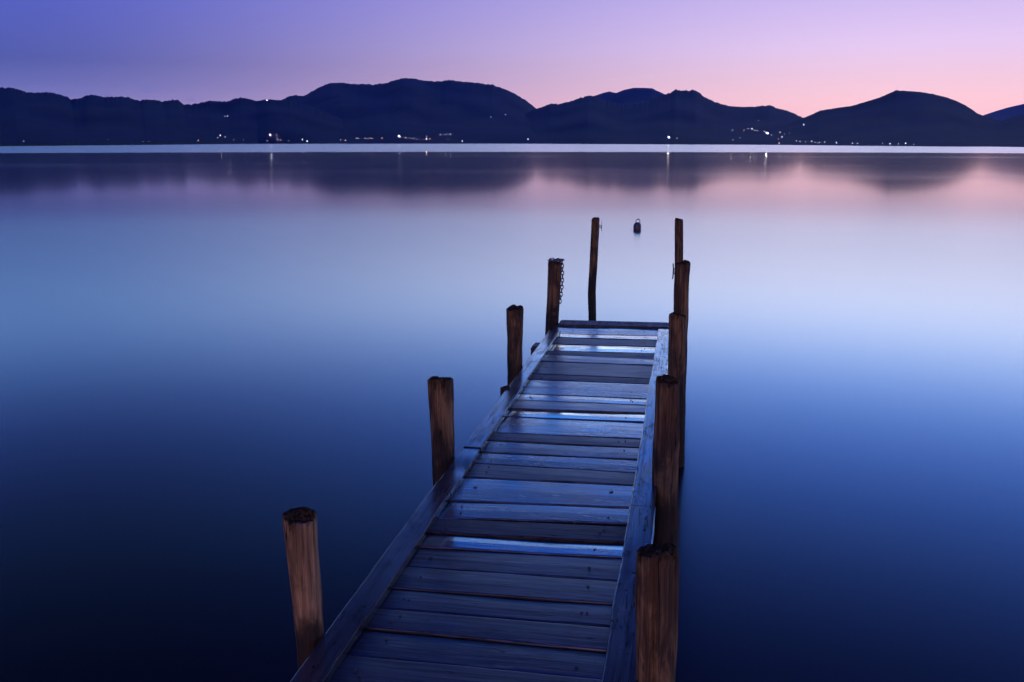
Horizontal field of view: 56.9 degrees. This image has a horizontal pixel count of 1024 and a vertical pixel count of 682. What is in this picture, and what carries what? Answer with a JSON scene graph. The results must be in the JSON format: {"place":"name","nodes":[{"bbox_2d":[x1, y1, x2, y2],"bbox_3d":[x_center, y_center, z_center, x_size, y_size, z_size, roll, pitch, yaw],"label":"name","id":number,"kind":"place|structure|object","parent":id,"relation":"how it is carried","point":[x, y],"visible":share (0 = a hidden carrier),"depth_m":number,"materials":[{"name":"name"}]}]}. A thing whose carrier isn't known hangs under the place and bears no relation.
{"place":"outdoors","nodes":[
{"label":"outdoors","id":0,"kind":"place"},
{"bbox_2d":[0,87,350,143],"bbox_3d":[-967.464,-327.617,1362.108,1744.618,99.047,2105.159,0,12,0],"label":"hill","id":1,"kind":"structure","parent":0,"point":[38,117],"depth_m":1152.07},
{"bbox_2d":[0,141,231,145],"bbox_3d":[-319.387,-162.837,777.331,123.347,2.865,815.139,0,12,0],"label":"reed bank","id":2,"kind":"structure","parent":1,"relation":"on","point":[96,143],"depth_m":604.83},
{"bbox_2d":[282,78,536,143],"bbox_3d":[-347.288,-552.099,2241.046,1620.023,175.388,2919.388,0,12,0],"label":"hill","id":3,"kind":"structure","parent":0,"point":[405,111],"depth_m":1794.89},
{"bbox_2d":[0,144,1023,681],"bbox_3d":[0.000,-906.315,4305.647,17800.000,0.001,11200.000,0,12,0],"label":"water","id":4,"kind":"structure","parent":0,"point":[216,360],"depth_m":9.12,"materials":[{"name":"blue liquid"}]},
{"bbox_2d":[282,260,690,681],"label":"jetty","id":5,"kind":"object","parent":4,"relation":"in","point":[536,539],"visible":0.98,"depth_m":3.96,"materials":[{"name":"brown wood"}]},
{"bbox_2d":[548,258,563,303],"bbox_3d":[0.405,-0.554,8.707,0.157,0.429,0.053,0,12,0],"label":"chain","id":6,"kind":"object","parent":5,"relation":"hanging from","point":[556,260],"visible":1,"depth_m":8.68,"materials":[{"name":"metal"}]},
{"bbox_2d":[588,217,601,320],"bbox_3d":[1.004,-0.405,11.566,0.157,2.217,0.100,0,12,0],"label":"mooring post","id":7,"kind":"object","parent":4,"relation":"in","point":[595,227],"visible":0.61,"depth_m":11.43,"materials":[{"name":"brown wood"}]},
{"bbox_2d":[633,219,640,229],"bbox_3d":[3.199,-2.932,24.101,0.200,0.375,0.200,0,12,0],"label":"buoy","id":8,"kind":"object","parent":4,"relation":"on","point":[637,226],"visible":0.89,"depth_m":24.03,"materials":[{"name":"plastic"}]},
{"bbox_2d":[672,218,682,278],"bbox_3d":[2.021,-0.401,11.567,0.149,2.208,0.106,0,12,0],"label":"mooring post","id":9,"kind":"object","parent":4,"relation":"in","point":[678,240],"visible":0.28,"depth_m":11.36,"materials":[{"name":"brown wood"}]},
{"bbox_2d":[0,0,1023,117],"label":"sky","id":10,"kind":"structure","parent":0,"point":[803,58],"materials":[{"name":"purple"}]},
{"bbox_2d":[595,88,663,103],"bbox_3d":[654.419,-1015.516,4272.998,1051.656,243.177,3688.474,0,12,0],"label":"hill","id":11,"kind":"structure","parent":0,"point":[632,95],"depth_m":3975.61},
{"bbox_2d":[525,89,801,144],"bbox_3d":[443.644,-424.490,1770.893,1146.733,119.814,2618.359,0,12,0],"label":"hill","id":12,"kind":"structure","parent":0,"point":[690,117],"depth_m":1392.42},
{"bbox_2d":[771,90,1023,146],"bbox_3d":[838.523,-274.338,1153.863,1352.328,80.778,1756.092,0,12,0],"label":"hill","id":13,"kind":"structure","parent":0,"point":[900,118],"depth_m":874.74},
{"bbox_2d":[983,104,1023,120],"bbox_3d":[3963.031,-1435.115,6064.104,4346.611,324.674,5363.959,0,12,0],"label":"hill","id":14,"kind":"structure","parent":0,"point":[1008,112],"depth_m":5664.16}
]}

